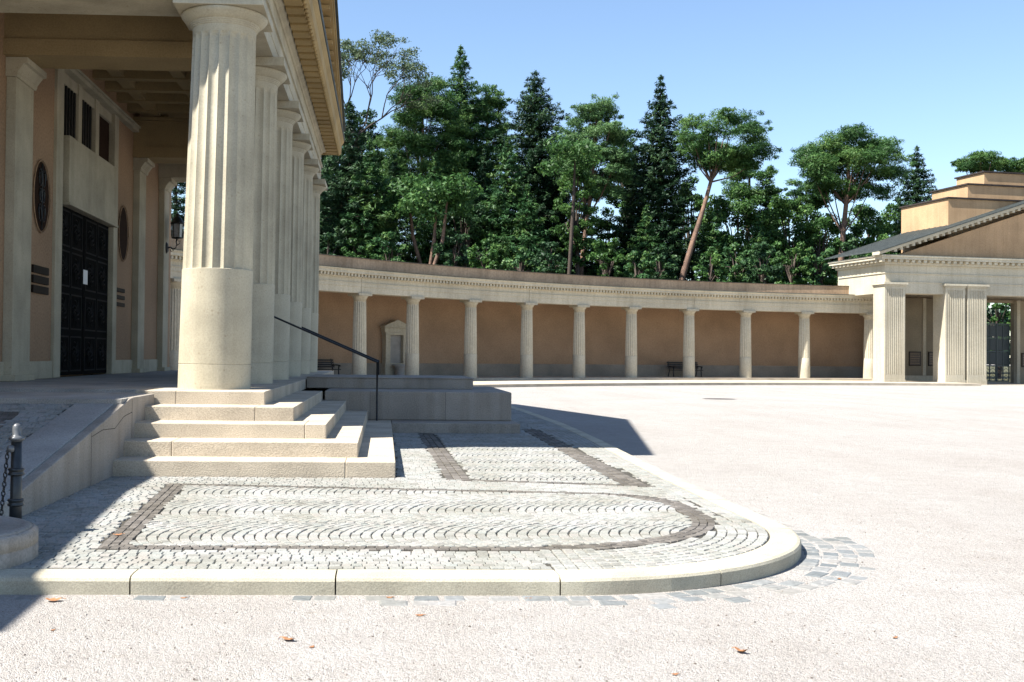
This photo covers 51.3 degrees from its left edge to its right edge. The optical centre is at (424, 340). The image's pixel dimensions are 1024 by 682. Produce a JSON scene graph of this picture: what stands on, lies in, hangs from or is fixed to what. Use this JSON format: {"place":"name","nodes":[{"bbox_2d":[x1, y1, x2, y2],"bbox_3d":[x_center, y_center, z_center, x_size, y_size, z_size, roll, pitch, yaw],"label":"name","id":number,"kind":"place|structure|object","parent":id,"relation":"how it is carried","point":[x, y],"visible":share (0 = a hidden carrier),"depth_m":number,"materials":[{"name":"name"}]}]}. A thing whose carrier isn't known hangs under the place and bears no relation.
{"place":"outdoors","nodes":[
{"label":"outdoors","id":0,"kind":"place"},
{"bbox_2d":[0,0,395,478],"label":"temple portico","id":1,"kind":"structure","parent":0,"point":[119,119],"depth_m":17.68,"materials":[{"name":"stone"}]},
{"bbox_2d":[31,264,48,294],"bbox_3d":[-6.999,-1.112,19.331,0.045,0.500,0.870,1,-1,-2],"label":"plaque","id":2,"kind":"object","parent":1,"relation":"attached to","point":[41,270],"visible":0.98,"depth_m":19.24,"materials":[{"name":"brown metal"}]},
{"bbox_2d":[64,84,75,137],"bbox_3d":[-7.126,-4.548,21.096,0.090,1.000,1.130,1,-1,-2],"label":"window","id":3,"kind":"structure","parent":1,"relation":"in","point":[69,97],"depth_m":21.19,"materials":[{"name":"metal"}]},
{"bbox_2d":[60,206,108,374],"bbox_3d":[-7.224,-0.974,22.418,0.112,3.348,3.880,1,-1,-2],"label":"door","id":4,"kind":"structure","parent":1,"relation":"in","point":[83,345],"depth_m":22.40,"materials":[{"name":"brown metal"}]},
{"bbox_2d":[83,270,87,284],"bbox_3d":[-7.164,-1.349,22.426,0.004,0.300,0.320,1,-1,-2],"label":"notice","id":5,"kind":"object","parent":4,"relation":"attached to","point":[85,276],"visible":1,"depth_m":22.43,"materials":[{"name":"paper"}]},
{"bbox_2d":[82,100,91,149],"bbox_3d":[-7.176,-4.530,22.414,0.090,1.000,1.050,1,-1,-2],"label":"window","id":6,"kind":"structure","parent":1,"relation":"in","point":[86,109],"depth_m":22.52,"materials":[{"name":"metal"}]},
{"bbox_2d":[99,116,108,161],"bbox_3d":[-7.254,-4.511,23.807,0.040,1.000,1.200,1,-1,-2],"label":"window","id":7,"kind":"structure","parent":1,"relation":"in","point":[103,125],"depth_m":23.95,"materials":[{"name":"black glass"}]},
{"bbox_2d":[116,287,124,306],"bbox_3d":[-7.220,-1.036,25.152,0.045,0.430,0.820,1,-1,-2],"label":"plaque","id":8,"kind":"object","parent":1,"relation":"attached to","point":[121,290],"visible":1,"depth_m":25.14,"materials":[{"name":"brown metal"}]},
{"bbox_2d":[165,213,183,253],"bbox_3d":[-7.007,-3.024,29.801,0.542,1.158,0.400,1,-1,-2],"label":"wall lantern","id":9,"kind":"object","parent":1,"relation":"attached to","point":[177,226],"depth_m":29.71,"materials":[{"name":"metal"}]},
{"bbox_2d":[274,316,378,420],"bbox_3d":[-1.912,0.463,19.437,2.165,1.976,0.036,1,-1,-2],"label":"handrail","id":10,"kind":"object","parent":1,"relation":"on","point":[332,342],"visible":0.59,"depth_m":19.45,"materials":[{"name":"metal"}]},
{"bbox_2d":[302,327,379,374],"bbox_3d":[-2.090,0.528,24.133,2.165,1.976,0.036,1,-1,-2],"label":"handrail","id":11,"kind":"object","parent":1,"relation":"on","point":[344,346],"visible":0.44,"depth_m":24.14,"materials":[{"name":"metal"}]},
{"bbox_2d":[11,408,767,569],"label":"paving","id":12,"kind":"structure","parent":0,"point":[73,528],"depth_m":8.96,"materials":[{"name":"stone"}]},
{"bbox_2d":[0,382,1023,681],"bbox_3d":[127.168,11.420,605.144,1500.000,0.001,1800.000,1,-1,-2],"label":"ground","id":13,"kind":"structure","parent":0,"point":[808,456],"depth_m":6.33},
{"bbox_2d":[46,597,65,600],"bbox_3d":[-2.199,1.540,6.319,0.108,0.019,0.063,1,-1,6],"label":"fallen leaf","id":14,"kind":"object","parent":13,"relation":"on","point":[52,599],"visible":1,"depth_m":6.33,"materials":[{"name":"orange plant"}]},
{"bbox_2d":[60,191,171,376],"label":"memorial hall","id":15,"kind":"structure","parent":13,"relation":"on","point":[168,292],"depth_m":33.57,"materials":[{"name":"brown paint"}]},
{"bbox_2d":[279,636,294,639],"bbox_3d":[-0.709,1.545,5.511,0.053,0.016,0.092,1,-1,-39],"label":"fallen leaf","id":16,"kind":"object","parent":13,"relation":"on","point":[285,638],"visible":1,"depth_m":5.52,"materials":[{"name":"orange plant"}]},
{"bbox_2d":[0,406,801,595],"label":"kerb","id":17,"kind":"structure","parent":13,"relation":"on","point":[779,551],"depth_m":6.62,"materials":[{"name":"stone"}]},
{"bbox_2d":[0,516,38,569],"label":"round corner stone","id":18,"kind":"object","parent":17,"relation":"on","point":[19,538],"visible":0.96,"depth_m":6.88,"materials":[{"name":"stone"}]},
{"bbox_2d":[6,423,24,518],"bbox_3d":[-3.069,1.036,7.972,0.124,0.833,0.131,1,-1,-2],"label":"bollard","id":19,"kind":"object","parent":18,"relation":"on","point":[15,500],"visible":0.98,"depth_m":7.94,"materials":[{"name":"metal"}]},
{"bbox_2d":[0,450,8,515],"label":"chain","id":20,"kind":"object","parent":19,"relation":"hanging from","point":[3,486],"visible":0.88,"depth_m":7.90,"materials":[{"name":"metal"}]},
{"bbox_2d":[37,430,769,571],"bbox_3d":[-6.106,1.647,23.165,17.580,0.001,33.200,1,-1,-2],"label":"sett bedding","id":21,"kind":"object","parent":13,"relation":"on","point":[465,471],"visible":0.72,"depth_m":9.23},
{"bbox_2d":[0,393,153,516],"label":"ramp","id":22,"kind":"structure","parent":21,"relation":"on","point":[68,450],"depth_m":10.95,"materials":[{"name":"grey concrete"}]},
{"bbox_2d":[307,374,519,433],"bbox_3d":[-0.375,1.217,21.602,3.995,0.955,5.370,1,-1,-2],"label":"stone podium","id":23,"kind":"object","parent":21,"relation":"on","point":[433,404],"visible":0.91,"depth_m":19.72,"materials":[{"name":"stone"}]},
{"bbox_2d":[14,514,874,608],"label":"path slabs","id":24,"kind":"structure","parent":13,"relation":"on","point":[663,600],"depth_m":6.73,"materials":[{"name":"grey stone"}]},
{"bbox_2d":[2,497,1023,681],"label":"loose grit","id":25,"kind":"object","parent":13,"relation":"on","point":[1004,629],"visible":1,"depth_m":5.64,"materials":[{"name":"grey gravel"}]},
{"bbox_2d":[169,237,980,387],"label":"curved colonnade","id":26,"kind":"object","parent":13,"relation":"on","point":[494,328],"visible":0.65,"depth_m":65.77,"materials":[{"name":"stone"}]},
{"bbox_2d":[317,359,340,373],"bbox_3d":[-5.480,1.434,55.767,0.846,1.020,2.400,0,-1,44],"label":"bench","id":27,"kind":"object","parent":26,"relation":"on","point":[331,361],"visible":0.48,"depth_m":56.36,"materials":[{"name":"brown wood"}]},
{"bbox_2d":[380,320,405,374],"bbox_3d":[-1.396,0.416,60.032,1.940,3.240,1.170,1,-1,-40],"label":"memorial niche","id":28,"kind":"object","parent":26,"relation":"on","point":[393,345],"visible":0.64,"depth_m":59.96,"materials":[{"name":"stone"}]},
{"bbox_2d":[667,361,702,376],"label":"bench","id":29,"kind":"object","parent":26,"relation":"on","point":[675,366],"visible":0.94,"depth_m":70.74,"materials":[{"name":"brown wood"}]},
{"bbox_2d":[702,398,732,399],"bbox_3d":[10.996,2.152,39.518,1.240,0.008,1.240,1,-1,-2],"label":"drain cover","id":30,"kind":"object","parent":13,"relation":"in","point":[718,398],"visible":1,"depth_m":39.63,"materials":[{"name":"metal"}]},
{"bbox_2d":[731,646,747,651],"bbox_3d":[1.600,1.563,5.369,0.049,0.025,0.083,1,-1,-22],"label":"fallen leaf","id":31,"kind":"object","parent":13,"relation":"on","point":[738,649],"visible":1,"depth_m":5.37,"materials":[{"name":"orange plant"}]},
{"bbox_2d":[824,171,1023,384],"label":"gate pavilion","id":32,"kind":"structure","parent":13,"relation":"on","point":[945,276],"depth_m":68.87,"materials":[{"name":"stone"}]},
{"bbox_2d":[909,352,920,365],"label":"plaque","id":33,"kind":"object","parent":32,"relation":"attached to","point":[914,358],"visible":1,"depth_m":72.59,"materials":[{"name":"grey metal"}]},
{"bbox_2d":[928,352,932,365],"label":"plaque","id":34,"kind":"object","parent":32,"relation":"attached to","point":[930,358],"visible":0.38,"depth_m":72.84,"materials":[{"name":"grey metal"}]},
{"bbox_2d":[1021,353,1023,366],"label":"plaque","id":35,"kind":"object","parent":32,"relation":"attached to","point":[1022,359],"visible":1,"depth_m":74.33,"materials":[{"name":"grey metal"}]},
{"bbox_2d":[171,0,1023,307],"label":"sky","id":36,"kind":"structure","parent":0,"point":[945,78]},
{"bbox_2d":[986,366,1009,382],"bbox_3d":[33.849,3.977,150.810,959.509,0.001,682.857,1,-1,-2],"label":"forest floor","id":37,"kind":"structure","parent":0,"point":[993,373],"depth_m":135.28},
{"bbox_2d":[171,182,185,236],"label":"fir tree","id":38,"kind":"object","parent":37,"relation":"on","point":[176,206],"visible":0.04,"depth_m":77.10,"materials":[{"name":"green plant"}]},
{"bbox_2d":[319,178,335,253],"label":"fir tree","id":39,"kind":"object","parent":37,"relation":"on","point":[322,223],"visible":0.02,"depth_m":85.50,"materials":[{"name":"green plant"}]},
{"bbox_2d":[319,154,342,249],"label":"fir tree","id":40,"kind":"object","parent":37,"relation":"on","point":[323,157],"visible":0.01,"depth_m":98.69,"materials":[{"name":"green plant"}]},
{"bbox_2d":[319,231,343,254],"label":"bush","id":41,"kind":"object","parent":37,"relation":"on","point":[330,237],"visible":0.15,"depth_m":81.63,"materials":[{"name":"green plant"}]},
{"bbox_2d":[320,156,373,251],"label":"broadleaf tree","id":42,"kind":"object","parent":37,"relation":"on","point":[325,164],"visible":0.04,"depth_m":95.05,"materials":[{"name":"green plant"}]},
{"bbox_2d":[319,98,387,255],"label":"fir tree","id":43,"kind":"object","parent":37,"relation":"on","point":[342,193],"visible":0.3,"depth_m":87.08,"materials":[{"name":"green plant"}]},
{"bbox_2d":[338,223,378,258],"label":"bush","id":44,"kind":"object","parent":37,"relation":"on","point":[367,251],"visible":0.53,"depth_m":85.09,"materials":[{"name":"green plant"}]},
{"bbox_2d":[340,103,383,183],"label":"broadleaf tree","id":45,"kind":"object","parent":37,"relation":"on","point":[360,116],"visible":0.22,"depth_m":105.27,"materials":[{"name":"green plant"}]},
{"bbox_2d":[331,137,411,262],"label":"spruce tree","id":46,"kind":"object","parent":37,"relation":"on","point":[369,188],"visible":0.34,"depth_m":86.36,"materials":[{"name":"green plant"}]},
{"bbox_2d":[357,140,387,227],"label":"broadleaf tree","id":47,"kind":"object","parent":37,"relation":"on","point":[379,156],"visible":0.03,"depth_m":99.28,"materials":[{"name":"green plant"}]},
{"bbox_2d":[370,231,408,261],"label":"bush","id":48,"kind":"object","parent":37,"relation":"on","point":[390,249],"visible":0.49,"depth_m":84.10,"materials":[{"name":"green plant"}]},
{"bbox_2d":[340,29,439,173],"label":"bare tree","id":49,"kind":"object","parent":37,"relation":"on","point":[406,67],"visible":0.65,"depth_m":91.54,"materials":[{"name":"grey plant"}]},
{"bbox_2d":[371,151,425,261],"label":"fir tree","id":50,"kind":"object","parent":37,"relation":"on","point":[402,226],"visible":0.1,"depth_m":93.51,"materials":[{"name":"green plant"}]},
{"bbox_2d":[374,173,428,262],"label":"pine tree","id":51,"kind":"object","parent":37,"relation":"on","point":[392,205],"visible":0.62,"depth_m":87.54,"materials":[{"name":"green plant"}]},
{"bbox_2d":[370,75,476,235],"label":"pine tree","id":52,"kind":"object","parent":37,"relation":"on","point":[416,141],"visible":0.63,"depth_m":96.72,"materials":[{"name":"green plant"}]},
{"bbox_2d":[397,185,465,263],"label":"pine tree","id":53,"kind":"object","parent":37,"relation":"on","point":[415,201],"visible":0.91,"depth_m":83.12,"materials":[{"name":"green plant"}]},
{"bbox_2d":[401,152,467,266],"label":"spruce tree","id":54,"kind":"object","parent":37,"relation":"on","point":[426,237],"visible":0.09,"depth_m":91.62,"materials":[{"name":"green plant"}]},
{"bbox_2d":[410,172,483,264],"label":"pine tree","id":55,"kind":"object","parent":37,"relation":"on","point":[460,184],"visible":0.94,"depth_m":82.93,"materials":[{"name":"green plant"}]},
{"bbox_2d":[432,233,471,266],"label":"bush","id":56,"kind":"object","parent":37,"relation":"on","point":[451,254],"visible":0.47,"depth_m":82.91,"materials":[{"name":"green plant"}]},
{"bbox_2d":[407,44,516,254],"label":"fir tree","id":57,"kind":"object","parent":37,"relation":"on","point":[459,80],"visible":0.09,"depth_m":100.70,"materials":[{"name":"green plant"}]},
{"bbox_2d":[430,185,495,266],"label":"broadleaf tree","id":58,"kind":"object","parent":37,"relation":"on","point":[473,224],"visible":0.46,"depth_m":89.44,"materials":[{"name":"green plant"}]},
{"bbox_2d":[454,148,498,263],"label":"fir tree","id":59,"kind":"object","parent":37,"relation":"on","point":[484,180],"visible":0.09,"depth_m":95.20,"materials":[{"name":"green plant"}]},
{"bbox_2d":[467,238,506,269],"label":"bush","id":60,"kind":"object","parent":37,"relation":"on","point":[481,259],"visible":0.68,"depth_m":79.98,"materials":[{"name":"green plant"}]},
{"bbox_2d":[464,83,512,204],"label":"pine tree","id":61,"kind":"object","parent":37,"relation":"on","point":[498,103],"visible":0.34,"depth_m":102.82,"materials":[{"name":"green plant"}]},
{"bbox_2d":[471,136,548,268],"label":"spruce tree","id":62,"kind":"object","parent":37,"relation":"on","point":[504,227],"visible":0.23,"depth_m":89.77,"materials":[{"name":"green plant"}]},
{"bbox_2d":[501,245,540,271],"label":"bush","id":63,"kind":"object","parent":37,"relation":"on","point":[522,256],"visible":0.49,"depth_m":78.79,"materials":[{"name":"green plant"}]},
{"bbox_2d":[493,183,563,273],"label":"spruce tree","id":64,"kind":"object","parent":37,"relation":"on","point":[524,240],"visible":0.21,"depth_m":87.96,"materials":[{"name":"green plant"}]},
{"bbox_2d":[488,70,584,274],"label":"fir tree","id":65,"kind":"object","parent":37,"relation":"on","point":[536,127],"visible":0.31,"depth_m":96.63,"materials":[{"name":"green plant"}]},
{"bbox_2d":[531,241,567,273],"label":"bush","id":66,"kind":"object","parent":37,"relation":"on","point":[547,265],"visible":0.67,"depth_m":83.94,"materials":[{"name":"green plant"}]},
{"bbox_2d":[544,166,587,274],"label":"fir tree","id":67,"kind":"object","parent":37,"relation":"on","point":[566,268],"visible":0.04,"depth_m":98.77,"materials":[{"name":"green plant"}]},
{"bbox_2d":[534,136,604,273],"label":"pine tree","id":68,"kind":"object","parent":37,"relation":"on","point":[579,157],"visible":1,"depth_m":86.45,"materials":[{"name":"green plant"}]},
{"bbox_2d":[548,164,600,274],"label":"broadleaf tree","id":69,"kind":"object","parent":37,"relation":"on","point":[566,184],"visible":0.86,"depth_m":90.27,"materials":[{"name":"green plant"}]},
{"bbox_2d":[565,203,598,275],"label":"fir tree","id":70,"kind":"object","parent":37,"relation":"on","point":[588,264],"visible":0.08,"depth_m":101.19,"materials":[{"name":"green plant"}]},
{"bbox_2d":[550,93,638,274],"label":"pine tree","id":71,"kind":"object","parent":37,"relation":"on","point":[617,169],"visible":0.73,"depth_m":93.01,"materials":[{"name":"green plant"}]},
{"bbox_2d":[585,237,626,276],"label":"bush","id":72,"kind":"object","parent":37,"relation":"on","point":[601,257],"visible":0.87,"depth_m":83.55,"materials":[{"name":"green plant"}]},
{"bbox_2d":[586,206,633,276],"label":"broadleaf tree","id":73,"kind":"object","parent":37,"relation":"on","point":[604,224],"visible":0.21,"depth_m":98.44,"materials":[{"name":"green plant"}]},
{"bbox_2d":[605,128,647,225],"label":"broadleaf tree","id":74,"kind":"object","parent":37,"relation":"on","point":[618,204],"visible":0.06,"depth_m":101.54,"materials":[{"name":"green plant"}]},
{"bbox_2d":[605,149,656,276],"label":"fir tree","id":75,"kind":"object","parent":37,"relation":"on","point":[621,220],"visible":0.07,"depth_m":98.41,"materials":[{"name":"green plant"}]},
{"bbox_2d":[623,250,656,278],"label":"bush","id":76,"kind":"object","parent":37,"relation":"on","point":[644,269],"visible":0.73,"depth_m":82.18,"materials":[{"name":"green plant"}]},
{"bbox_2d":[622,203,675,279],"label":"spruce tree","id":77,"kind":"object","parent":37,"relation":"on","point":[645,244],"visible":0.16,"depth_m":90.67,"materials":[{"name":"green plant"}]},
{"bbox_2d":[608,75,708,279],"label":"fir tree","id":78,"kind":"object","parent":37,"relation":"on","point":[660,164],"visible":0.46,"depth_m":94.07,"materials":[{"name":"green plant"}]},
{"bbox_2d":[650,245,678,279],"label":"bush","id":79,"kind":"object","parent":37,"relation":"on","point":[670,266],"visible":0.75,"depth_m":85.64,"materials":[{"name":"green plant"}]},
{"bbox_2d":[668,208,692,280],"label":"fir tree","id":80,"kind":"object","parent":37,"relation":"on","point":[688,273],"visible":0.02,"depth_m":96.65,"materials":[{"name":"green plant"}]},
{"bbox_2d":[669,175,715,280],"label":"broadleaf tree","id":81,"kind":"object","parent":37,"relation":"on","point":[698,199],"visible":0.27,"depth_m":102.00,"materials":[{"name":"green plant"}]},
{"bbox_2d":[405,233,1009,366],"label":"distant wood","id":82,"kind":"object","parent":37,"relation":"on","point":[992,311],"depth_m":132.94,"materials":[{"name":"green plant"}]},
{"bbox_2d":[693,246,727,281],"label":"bush","id":83,"kind":"object","parent":37,"relation":"on","point":[713,254],"visible":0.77,"depth_m":80.71,"materials":[{"name":"green plant"}]},
{"bbox_2d":[693,201,735,281],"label":"tree","id":84,"kind":"object","parent":37,"relation":"on","point":[719,236],"visible":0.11,"depth_m":92.86,"materials":[{"name":"green plant"}]},
{"bbox_2d":[673,106,781,279],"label":"pine tree","id":85,"kind":"object","parent":37,"relation":"on","point":[722,157],"visible":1,"depth_m":90.32,"materials":[{"name":"green plant"}]},
{"bbox_2d":[695,181,776,280],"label":"broadleaf tree","id":86,"kind":"object","parent":37,"relation":"on","point":[739,207],"visible":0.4,"depth_m":97.97,"materials":[{"name":"green plant"}]},
{"bbox_2d":[719,242,753,282],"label":"bush","id":87,"kind":"object","parent":37,"relation":"on","point":[737,269],"visible":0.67,"depth_m":83.02,"materials":[{"name":"green plant"}]},
{"bbox_2d":[720,163,787,243],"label":"pine tree","id":88,"kind":"object","parent":37,"relation":"on","point":[771,190],"visible":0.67,"depth_m":99.44,"materials":[{"name":"green plant"}]},
{"bbox_2d":[727,215,787,283],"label":"spruce tree","id":89,"kind":"object","parent":37,"relation":"on","point":[757,228],"visible":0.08,"depth_m":91.10,"materials":[{"name":"green plant"}]},
{"bbox_2d":[740,241,784,282],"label":"bush","id":90,"kind":"object","parent":37,"relation":"on","point":[760,273],"visible":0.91,"depth_m":80.89,"materials":[{"name":"green plant"}]},
{"bbox_2d":[752,168,787,283],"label":"fir tree","id":91,"kind":"object","parent":37,"relation":"on","point":[766,204],"visible":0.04,"depth_m":101.23,"materials":[{"name":"green plant"}]},
{"bbox_2d":[751,194,831,284],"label":"broadleaf tree","id":92,"kind":"object","parent":37,"relation":"on","point":[782,212],"visible":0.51,"depth_m":95.37,"materials":[{"name":"green plant"}]},
{"bbox_2d":[770,240,813,284],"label":"bush","id":93,"kind":"object","parent":37,"relation":"on","point":[795,254],"visible":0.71,"depth_m":84.07,"materials":[{"name":"green plant"}]},
{"bbox_2d":[785,178,833,231],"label":"pine tree","id":94,"kind":"object","parent":37,"relation":"on","point":[816,200],"visible":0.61,"depth_m":101.05,"materials":[{"name":"green plant"}]},
{"bbox_2d":[797,246,837,284],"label":"bush","id":95,"kind":"object","parent":37,"relation":"on","point":[815,277],"visible":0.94,"depth_m":82.89,"materials":[{"name":"green plant"}]},
{"bbox_2d":[786,212,850,284],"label":"broadleaf tree","id":96,"kind":"object","parent":37,"relation":"on","point":[827,225],"visible":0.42,"depth_m":92.81,"materials":[{"name":"green plant"}]},
{"bbox_2d":[787,122,917,285],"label":"pine tree","id":97,"kind":"object","parent":37,"relation":"on","point":[826,163],"visible":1,"depth_m":90.48,"materials":[{"name":"green plant"}]},
{"bbox_2d":[830,224,874,285],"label":"broadleaf tree","id":98,"kind":"object","parent":37,"relation":"on","point":[856,231],"visible":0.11,"depth_m":95.51,"materials":[{"name":"green plant"}]},
{"bbox_2d":[837,237,874,282],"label":"bush","id":99,"kind":"object","parent":37,"relation":"on","point":[845,247],"visible":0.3,"depth_m":86.16,"materials":[{"name":"green plant"}]},
{"bbox_2d":[839,203,898,258],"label":"broadleaf tree","id":100,"kind":"object","parent":37,"relation":"on","point":[882,225],"visible":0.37,"depth_m":97.31,"materials":[{"name":"green plant"}]},
{"bbox_2d":[865,233,899,256],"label":"bush","id":101,"kind":"object","parent":37,"relation":"on","point":[882,237],"visible":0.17,"depth_m":89.52,"materials":[{"name":"green plant"}]},
{"bbox_2d":[880,195,900,254],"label":"fir tree","id":102,"kind":"object","parent":37,"relation":"on","point":[897,222],"visible":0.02,"depth_m":101.78,"materials":[{"name":"green plant"}]},
{"bbox_2d":[888,144,937,254],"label":"fir tree","id":103,"kind":"object","parent":37,"relation":"on","point":[917,192],"visible":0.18,"depth_m":99.61,"materials":[{"name":"green plant"}]},
{"bbox_2d":[950,149,1008,174],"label":"pine tree","id":104,"kind":"object","parent":37,"relation":"on","point":[976,161],"visible":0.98,"depth_m":106.90,"materials":[{"name":"green plant"}]},
{"bbox_2d":[986,303,1009,377],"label":"broadleaf tree","id":105,"kind":"object","parent":37,"relation":"on","point":[997,317],"visible":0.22,"depth_m":97.89,"materials":[{"name":"green plant"}]},
{"bbox_2d":[996,156,1023,172],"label":"pine tree","id":106,"kind":"object","parent":37,"relation":"on","point":[1014,164],"visible":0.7,"depth_m":107.37,"materials":[{"name":"green plant"}]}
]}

